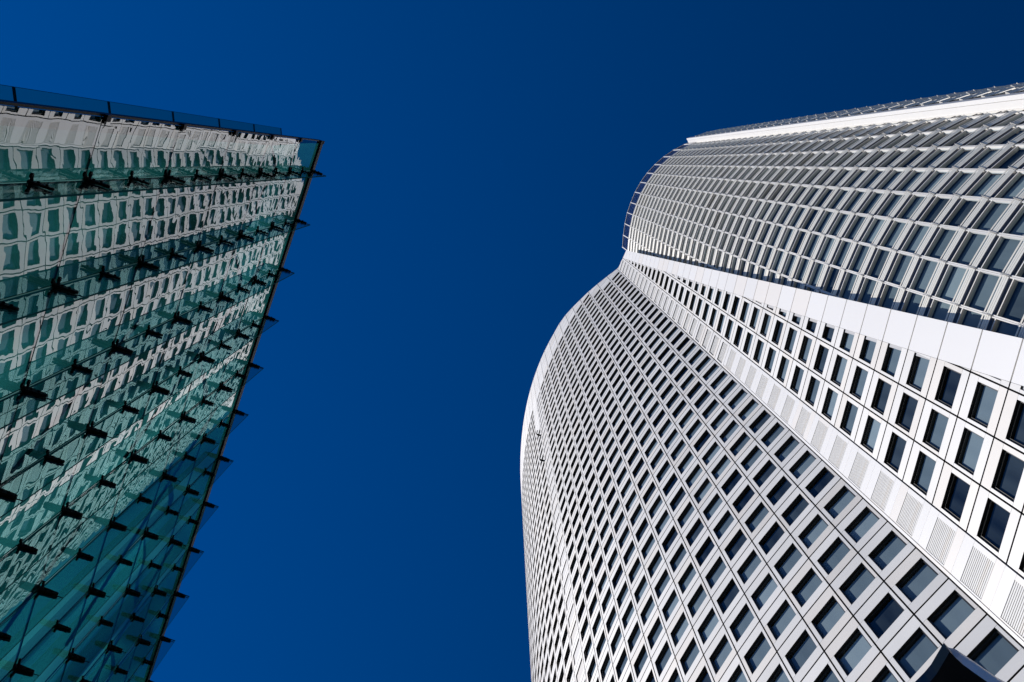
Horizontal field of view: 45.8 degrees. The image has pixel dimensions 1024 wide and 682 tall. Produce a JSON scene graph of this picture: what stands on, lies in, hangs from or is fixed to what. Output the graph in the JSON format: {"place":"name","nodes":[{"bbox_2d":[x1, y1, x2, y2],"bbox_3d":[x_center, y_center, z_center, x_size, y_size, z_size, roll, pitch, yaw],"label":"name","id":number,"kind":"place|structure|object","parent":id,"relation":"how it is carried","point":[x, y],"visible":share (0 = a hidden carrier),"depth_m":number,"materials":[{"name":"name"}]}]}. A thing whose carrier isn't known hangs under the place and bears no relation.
{"place":"outdoors","nodes":[
{"label":"outdoors","id":0,"kind":"place"},
{"bbox_2d":[0,84,325,681],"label":"glass building","id":1,"kind":"structure","parent":0,"point":[142,263],"depth_m":19.22,"materials":[{"name":"glass"}]},
{"bbox_2d":[0,0,1023,681],"label":"sky","id":2,"kind":"structure","parent":0,"point":[483,163],"materials":[{"name":"blue"}]},
{"bbox_2d":[520,83,1023,681],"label":"office tower","id":3,"kind":"structure","parent":0,"point":[772,429],"depth_m":81.16,"materials":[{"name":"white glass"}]},
{"bbox_2d":[617,650,627,678],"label":"window","id":4,"kind":"structure","parent":3,"relation":"in","point":[622,663],"depth_m":86.65,"materials":[{"name":"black glass"}]},
{"bbox_2d":[629,624,640,651],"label":"window","id":5,"kind":"structure","parent":3,"relation":"in","point":[636,633],"depth_m":86.33,"materials":[{"name":"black glass"}]},
{"bbox_2d":[635,647,647,675],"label":"window","id":6,"kind":"structure","parent":3,"relation":"in","point":[643,657],"depth_m":82.12,"materials":[{"name":"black glass"}]},
{"bbox_2d":[635,577,647,601],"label":"window","id":7,"kind":"structure","parent":3,"relation":"in","point":[644,583],"depth_m":90.21,"materials":[{"name":"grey glass"}]},
{"bbox_2d":[642,597,654,623],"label":"window","id":8,"kind":"structure","parent":3,"relation":"in","point":[646,613],"depth_m":86.04,"materials":[{"name":"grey glass"}]},
{"bbox_2d":[648,672,654,681],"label":"window","id":9,"kind":"structure","parent":3,"relation":"in","point":[651,679],"depth_m":78.18,"materials":[{"name":"black glass"}]},
{"bbox_2d":[649,552,661,576],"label":"window","id":10,"kind":"structure","parent":3,"relation":"in","point":[655,564],"depth_m":89.93,"materials":[{"name":"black glass"}]},
{"bbox_2d":[649,618,662,647],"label":"window","id":11,"kind":"structure","parent":3,"relation":"in","point":[658,627],"depth_m":81.85,"materials":[{"name":"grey glass"}]},
{"bbox_2d":[656,571,669,597],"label":"window","id":12,"kind":"structure","parent":3,"relation":"in","point":[664,581],"depth_m":85.72,"materials":[{"name":"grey glass"}]},
{"bbox_2d":[656,643,671,674],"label":"window","id":13,"kind":"structure","parent":3,"relation":"in","point":[666,653],"depth_m":77.65,"materials":[{"name":"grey glass"}]},
{"bbox_2d":[663,527,677,552],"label":"window","id":14,"kind":"structure","parent":3,"relation":"in","point":[670,539],"depth_m":89.63,"materials":[{"name":"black glass"}]},
{"bbox_2d":[664,591,678,619],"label":"window","id":15,"kind":"structure","parent":3,"relation":"in","point":[668,610],"depth_m":81.53,"materials":[{"name":"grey glass"}]},
{"bbox_2d":[670,670,680,681],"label":"window","id":16,"kind":"structure","parent":3,"relation":"in","point":[676,678],"depth_m":73.74,"materials":[{"name":"grey glass"}]},
{"bbox_2d":[671,545,686,571],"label":"window","id":17,"kind":"structure","parent":3,"relation":"in","point":[682,552],"depth_m":85.44,"materials":[{"name":"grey glass"}]},
{"bbox_2d":[672,614,688,645],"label":"window","id":18,"kind":"structure","parent":3,"relation":"in","point":[683,624],"depth_m":77.35,"materials":[{"name":"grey glass"}]},
{"bbox_2d":[679,503,694,526],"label":"window","id":19,"kind":"structure","parent":3,"relation":"in","point":[689,510],"depth_m":89.36,"materials":[{"name":"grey glass"}]},
{"bbox_2d":[679,564,695,592],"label":"window","id":20,"kind":"structure","parent":3,"relation":"in","point":[689,575],"depth_m":81.24,"materials":[{"name":"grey glass"}]},
{"bbox_2d":[682,639,699,673],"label":"window","id":21,"kind":"structure","parent":3,"relation":"in","point":[693,651],"depth_m":73.14,"materials":[{"name":"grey glass"}]},
{"bbox_2d":[687,465,702,487],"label":"window","id":22,"kind":"structure","parent":3,"relation":"in","point":[697,472],"depth_m":93.26,"materials":[{"name":"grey glass"}]},
{"bbox_2d":[687,520,703,544],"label":"window","id":23,"kind":"structure","parent":3,"relation":"in","point":[699,526],"depth_m":85.16,"materials":[{"name":"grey glass"}]},
{"bbox_2d":[689,586,706,616],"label":"window","id":24,"kind":"structure","parent":3,"relation":"in","point":[699,598],"depth_m":77.06,"materials":[{"name":"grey glass"}]},
{"bbox_2d":[695,479,711,502],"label":"window","id":25,"kind":"structure","parent":3,"relation":"in","point":[705,488],"depth_m":89.10,"materials":[{"name":"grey glass"}]},
{"bbox_2d":[698,668,711,681],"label":"window","id":26,"kind":"structure","parent":3,"relation":"in","point":[705,677],"depth_m":69.30,"materials":[{"name":"blue glass"}]},
{"bbox_2d":[696,538,714,565],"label":"window","id":27,"kind":"structure","parent":3,"relation":"in","point":[703,554],"depth_m":80.98,"materials":[{"name":"black glass"}]},
{"bbox_2d":[699,609,718,643],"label":"window","id":28,"kind":"structure","parent":3,"relation":"in","point":[712,620],"depth_m":72.88,"materials":[{"name":"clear glass"}]},
{"bbox_2d":[703,442,719,464],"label":"window","id":29,"kind":"structure","parent":3,"relation":"in","point":[716,447],"depth_m":93.01,"materials":[{"name":"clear glass"}]},
{"bbox_2d":[704,495,722,520],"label":"window","id":30,"kind":"structure","parent":3,"relation":"in","point":[711,509],"depth_m":84.89,"materials":[{"name":"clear glass"}]},
{"bbox_2d":[707,558,725,587],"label":"window","id":31,"kind":"structure","parent":3,"relation":"in","point":[715,573],"depth_m":76.79,"materials":[{"name":"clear glass"}]},
{"bbox_2d":[711,637,731,672],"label":"window","id":32,"kind":"structure","parent":3,"relation":"in","point":[724,649],"depth_m":68.67,"materials":[{"name":"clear glass"}]},
{"bbox_2d":[712,456,730,479],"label":"window","id":33,"kind":"structure","parent":3,"relation":"in","point":[725,462],"depth_m":88.85,"materials":[{"name":"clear glass"}]},
{"bbox_2d":[715,512,733,538],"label":"window","id":34,"kind":"structure","parent":3,"relation":"in","point":[728,519],"depth_m":80.70,"materials":[{"name":"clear glass"}]},
{"bbox_2d":[718,580,738,612],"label":"window","id":35,"kind":"structure","parent":3,"relation":"in","point":[731,592],"depth_m":72.59,"materials":[{"name":"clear glass"}]},
{"bbox_2d":[720,421,738,442],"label":"window","id":36,"kind":"structure","parent":3,"relation":"in","point":[731,429],"depth_m":92.78,"materials":[{"name":"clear glass"}]},
{"bbox_2d":[722,470,741,494],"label":"window","id":37,"kind":"structure","parent":3,"relation":"in","point":[737,476],"depth_m":84.62,"materials":[{"name":"clear glass"}]},
{"bbox_2d":[726,530,746,559],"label":"window","id":38,"kind":"structure","parent":3,"relation":"in","point":[740,539],"depth_m":76.52,"materials":[{"name":"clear glass"}]},
{"bbox_2d":[730,667,746,681],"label":"window","id":39,"kind":"structure","parent":3,"relation":"in","point":[739,676],"depth_m":64.85,"materials":[{"name":"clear glass"}]},
{"bbox_2d":[731,433,750,455],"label":"window","id":40,"kind":"structure","parent":3,"relation":"in","point":[745,438],"depth_m":88.57,"materials":[{"name":"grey glass"}]},
{"bbox_2d":[731,605,753,640],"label":"window","id":41,"kind":"structure","parent":3,"relation":"in","point":[746,617],"depth_m":68.40,"materials":[{"name":"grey glass"}]},
{"bbox_2d":[734,486,754,512],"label":"window","id":42,"kind":"structure","parent":3,"relation":"in","point":[747,495],"depth_m":80.43,"materials":[{"name":"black glass"}]},
{"bbox_2d":[739,400,758,420],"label":"window","id":43,"kind":"structure","parent":3,"relation":"in","point":[753,404],"depth_m":92.55,"materials":[{"name":"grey glass"}]},
{"bbox_2d":[739,551,760,583],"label":"window","id":44,"kind":"structure","parent":3,"relation":"in","point":[753,562],"depth_m":72.33,"materials":[{"name":"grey glass"}]},
{"bbox_2d":[742,446,762,470],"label":"window","id":45,"kind":"structure","parent":3,"relation":"in","point":[756,453],"depth_m":84.39,"materials":[{"name":"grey glass"}]},
{"bbox_2d":[746,503,768,531],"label":"window","id":46,"kind":"structure","parent":3,"relation":"in","point":[762,511],"depth_m":76.26,"materials":[{"name":"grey glass"}]},
{"bbox_2d":[746,634,770,672],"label":"window","id":47,"kind":"structure","parent":3,"relation":"in","point":[762,647],"depth_m":64.20,"materials":[{"name":"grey glass"}]},
{"bbox_2d":[750,411,770,432],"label":"window","id":48,"kind":"structure","parent":3,"relation":"in","point":[758,424],"depth_m":88.32,"materials":[{"name":"blue glass"}]},
{"bbox_2d":[753,575,777,609],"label":"window","id":49,"kind":"structure","parent":3,"relation":"in","point":[769,586],"depth_m":68.12,"materials":[{"name":"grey glass"}]},
{"bbox_2d":[754,461,776,486],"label":"window","id":50,"kind":"structure","parent":3,"relation":"in","point":[770,467],"depth_m":80.22,"materials":[{"name":"blue glass"}]},
{"bbox_2d":[760,523,784,553],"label":"window","id":51,"kind":"structure","parent":3,"relation":"in","point":[775,534],"depth_m":72.06,"materials":[{"name":"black glass"}]},
{"bbox_2d":[762,423,784,446],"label":"window","id":52,"kind":"structure","parent":3,"relation":"in","point":[776,431],"depth_m":84.16,"materials":[{"name":"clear glass"}]},
{"bbox_2d":[770,666,789,681],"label":"window","id":53,"kind":"structure","parent":3,"relation":"in","point":[780,676],"depth_m":60.40,"materials":[{"name":"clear glass"}]},
{"bbox_2d":[768,477,791,504],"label":"window","id":54,"kind":"structure","parent":3,"relation":"in","point":[784,485],"depth_m":76.02,"materials":[{"name":"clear glass"}]},
{"bbox_2d":[769,601,795,638],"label":"window","id":55,"kind":"structure","parent":3,"relation":"in","point":[786,614],"depth_m":63.94,"materials":[{"name":"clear glass"}]},
{"bbox_2d":[778,357,789,381],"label":"window","id":56,"kind":"structure","parent":3,"relation":"in","point":[783,370],"depth_m":87.89,"materials":[{"name":"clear glass"}]},
{"bbox_2d":[775,437,798,461],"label":"window","id":57,"kind":"structure","parent":3,"relation":"in","point":[792,443],"depth_m":79.96,"materials":[{"name":"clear glass"}]},
{"bbox_2d":[775,545,802,578],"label":"window","id":58,"kind":"structure","parent":3,"relation":"in","point":[793,555],"depth_m":67.86,"materials":[{"name":"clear glass"}]},
{"bbox_2d":[786,328,796,352],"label":"window","id":59,"kind":"structure","parent":3,"relation":"in","point":[791,340],"depth_m":87.59,"materials":[{"name":"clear glass"}]},
{"bbox_2d":[783,495,808,525],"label":"window","id":60,"kind":"structure","parent":3,"relation":"in","point":[798,507],"depth_m":71.82,"materials":[{"name":"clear glass"}]},
{"bbox_2d":[792,367,803,392],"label":"window","id":61,"kind":"structure","parent":3,"relation":"in","point":[799,373],"depth_m":83.68,"materials":[{"name":"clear glass"}]},
{"bbox_2d":[787,631,816,673],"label":"window","id":62,"kind":"structure","parent":3,"relation":"in","point":[806,646],"depth_m":59.74,"materials":[{"name":"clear glass"}]},
{"bbox_2d":[790,451,815,478],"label":"window","id":63,"kind":"structure","parent":3,"relation":"in","point":[808,459],"depth_m":75.76,"materials":[{"name":"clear glass"}]},
{"bbox_2d":[800,336,811,362],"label":"window","id":64,"kind":"structure","parent":3,"relation":"in","point":[806,347],"depth_m":83.38,"materials":[{"name":"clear glass"}]},
{"bbox_2d":[793,570,821,606],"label":"window","id":65,"kind":"structure","parent":3,"relation":"in","point":[812,581],"depth_m":63.67,"materials":[{"name":"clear glass"}]},
{"bbox_2d":[807,377,819,405],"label":"window","id":66,"kind":"structure","parent":3,"relation":"in","point":[813,390],"depth_m":79.48,"materials":[{"name":"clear glass"}]},
{"bbox_2d":[800,515,828,548],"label":"window","id":67,"kind":"structure","parent":3,"relation":"in","point":[819,525],"depth_m":67.63,"materials":[{"name":"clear glass"}]},
{"bbox_2d":[807,468,834,497],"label":"window","id":68,"kind":"structure","parent":3,"relation":"in","point":[826,476],"depth_m":71.56,"materials":[{"name":"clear glass"}]},
{"bbox_2d":[815,345,828,373],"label":"window","id":69,"kind":"structure","parent":3,"relation":"in","point":[823,353],"depth_m":79.19,"materials":[{"name":"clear glass"}]},
{"bbox_2d":[817,666,839,681],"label":"window","id":70,"kind":"structure","parent":3,"relation":"in","point":[828,676],"depth_m":56.01,"materials":[{"name":"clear glass"}]},
{"bbox_2d":[813,597,844,638],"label":"window","id":71,"kind":"structure","parent":3,"relation":"in","point":[833,612],"depth_m":59.48,"materials":[{"name":"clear glass"}]},
{"bbox_2d":[823,389,837,418],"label":"window","id":72,"kind":"structure","parent":3,"relation":"in","point":[831,401],"depth_m":75.30,"materials":[{"name":"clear glass"}]},
{"bbox_2d":[819,539,849,574],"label":"window","id":73,"kind":"structure","parent":3,"relation":"in","point":[839,550],"depth_m":63.43,"materials":[{"name":"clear glass"}]},
{"bbox_2d":[832,355,846,385],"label":"window","id":74,"kind":"structure","parent":3,"relation":"in","point":[841,363],"depth_m":75.01,"materials":[{"name":"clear glass"}]},
{"bbox_2d":[825,487,855,518],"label":"window","id":75,"kind":"structure","parent":3,"relation":"in","point":[845,496],"depth_m":67.38,"materials":[{"name":"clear glass"}]},
{"bbox_2d":[844,333,853,350],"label":"window","id":76,"kind":"structure","parent":3,"relation":"in","point":[849,339],"depth_m":74.53,"materials":[{"name":"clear glass"}]},
{"bbox_2d":[842,402,857,434],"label":"window","id":77,"kind":"structure","parent":3,"relation":"in","point":[851,412],"depth_m":71.12,"materials":[{"name":"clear glass"}]},
{"bbox_2d":[836,630,871,674],"bbox_3d":[15.580,14.175,54.875,0.197,2.268,1.725,37,-84,-5],"label":"window","id":78,"kind":"structure","parent":3,"relation":"in","point":[858,646],"depth_m":55.29,"materials":[{"name":"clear glass"}]},
{"bbox_2d":[841,564,874,603],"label":"window","id":79,"kind":"structure","parent":3,"relation":"in","point":[863,577],"depth_m":59.25,"materials":[{"name":"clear glass"}]},
{"bbox_2d":[851,367,867,399],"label":"window","id":80,"kind":"structure","parent":3,"relation":"in","point":[861,376],"depth_m":70.79,"materials":[{"name":"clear glass"}]},
{"bbox_2d":[846,508,879,542],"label":"window","id":81,"kind":"structure","parent":3,"relation":"in","point":[864,523],"depth_m":63.18,"materials":[{"name":"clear glass"}]},
{"bbox_2d":[864,340,875,362],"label":"window","id":82,"kind":"structure","parent":3,"relation":"in","point":[871,345],"depth_m":70.33,"materials":[{"name":"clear glass"}]},
{"bbox_2d":[863,416,880,451],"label":"window","id":83,"kind":"structure","parent":3,"relation":"in","point":[873,427],"depth_m":66.91,"materials":[{"name":"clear glass"}]},
{"bbox_2d":[873,379,891,414],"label":"window","id":84,"kind":"structure","parent":3,"relation":"in","point":[884,388],"depth_m":66.62,"materials":[{"name":"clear glass"}]},
{"bbox_2d":[866,594,903,637],"bbox_3d":[16.909,12.488,54.637,0.197,2.268,1.725,39,-84,-6],"label":"window","id":85,"kind":"structure","parent":3,"relation":"in","point":[885,615],"depth_m":55.05,"materials":[{"name":"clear glass"}]},
{"bbox_2d":[870,532,906,569],"bbox_3d":[18.271,10.240,58.561,0.197,2.268,1.725,41,-84,-6],"label":"window","id":86,"kind":"structure","parent":3,"relation":"in","point":[893,544],"depth_m":59.00,"materials":[{"name":"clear glass"}]},
{"bbox_2d":[886,348,900,374],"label":"window","id":87,"kind":"structure","parent":3,"relation":"in","point":[895,354],"depth_m":66.13,"materials":[{"name":"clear glass"}]},
{"bbox_2d":[886,433,906,471],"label":"window","id":88,"kind":"structure","parent":3,"relation":"in","point":[898,444],"depth_m":62.72,"materials":[{"name":"blue glass"}]},
{"bbox_2d":[897,394,917,431],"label":"window","id":89,"kind":"structure","parent":3,"relation":"in","point":[908,409],"depth_m":62.41,"materials":[{"name":"blue glass"}]},
{"bbox_2d":[895,629,937,678],"bbox_3d":[16.938,13.098,50.481,0.197,2.268,1.725,39,-84,-6],"label":"window","id":90,"kind":"structure","parent":3,"relation":"in","point":[921,647],"depth_m":50.85,"materials":[{"name":"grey glass"}]},
{"bbox_2d":[897,560,937,601],"bbox_3d":[18.300,10.850,54.406,0.197,2.268,1.725,41,-84,-6],"label":"window","id":91,"kind":"structure","parent":3,"relation":"in","point":[922,575],"depth_m":54.81,"materials":[{"name":"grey glass"}]},
{"bbox_2d":[908,356,929,390],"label":"window","id":92,"kind":"structure","parent":3,"relation":"in","point":[919,370],"depth_m":62.12,"materials":[{"name":"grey glass"}]},
{"bbox_2d":[913,452,935,494],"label":"window","id":93,"kind":"structure","parent":3,"relation":"in","point":[926,465],"depth_m":58.52,"materials":[{"name":"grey glass"}]},
{"bbox_2d":[925,410,948,450],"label":"window","id":94,"kind":"structure","parent":3,"relation":"in","point":[938,423],"depth_m":58.22,"materials":[{"name":"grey glass"}]},
{"bbox_2d":[937,367,960,407],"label":"window","id":95,"kind":"structure","parent":3,"relation":"in","point":[951,378],"depth_m":57.90,"materials":[{"name":"blue glass"}]},
{"bbox_2d":[929,592,974,638],"bbox_3d":[18.329,11.461,50.251,0.197,2.268,1.725,41,-84,-6],"label":"window","id":96,"kind":"structure","parent":3,"relation":"in","point":[956,610],"depth_m":50.62,"materials":[{"name":"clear glass"}]},
{"bbox_2d":[944,474,969,520],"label":"window","id":97,"kind":"structure","parent":3,"relation":"in","point":[959,489],"depth_m":54.32,"materials":[{"name":"blue glass"}]},
{"bbox_2d":[957,429,983,474],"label":"window","id":98,"kind":"structure","parent":3,"relation":"in","point":[971,447],"depth_m":54.01,"materials":[{"name":"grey glass"}]},
{"bbox_2d":[970,383,997,426],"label":"window","id":99,"kind":"structure","parent":3,"relation":"in","point":[986,396],"depth_m":53.72,"materials":[{"name":"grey glass"}]},
{"bbox_2d":[970,630,1018,675],"bbox_3d":[18.358,12.072,46.095,0.197,2.268,1.725,41,-84,-6],"label":"window","id":100,"kind":"structure","parent":3,"relation":"in","point":[997,650],"depth_m":46.46,"materials":[{"name":"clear glass"}]},
{"bbox_2d":[980,500,1009,550],"bbox_3d":[19.931,7.572,49.690,0.197,2.268,1.701,13,-82,-2],"label":"window","id":101,"kind":"structure","parent":3,"relation":"in","point":[997,517],"depth_m":50.12,"materials":[{"name":"blue glass"}]},
{"bbox_2d":[994,450,1023,500],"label":"window","id":102,"kind":"structure","parent":3,"relation":"in","point":[1011,469],"depth_m":49.83,"materials":[{"name":"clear glass"}]},
{"bbox_2d":[1009,401,1023,447],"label":"window","id":103,"kind":"structure","parent":3,"relation":"in","point":[1016,436],"depth_m":50.01,"materials":[{"name":"clear glass"}]},
{"bbox_2d":[915,643,1003,681],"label":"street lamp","id":104,"kind":"object","parent":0,"point":[948,664],"visible":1,"depth_m":5.29,"materials":[{"name":"metal"}]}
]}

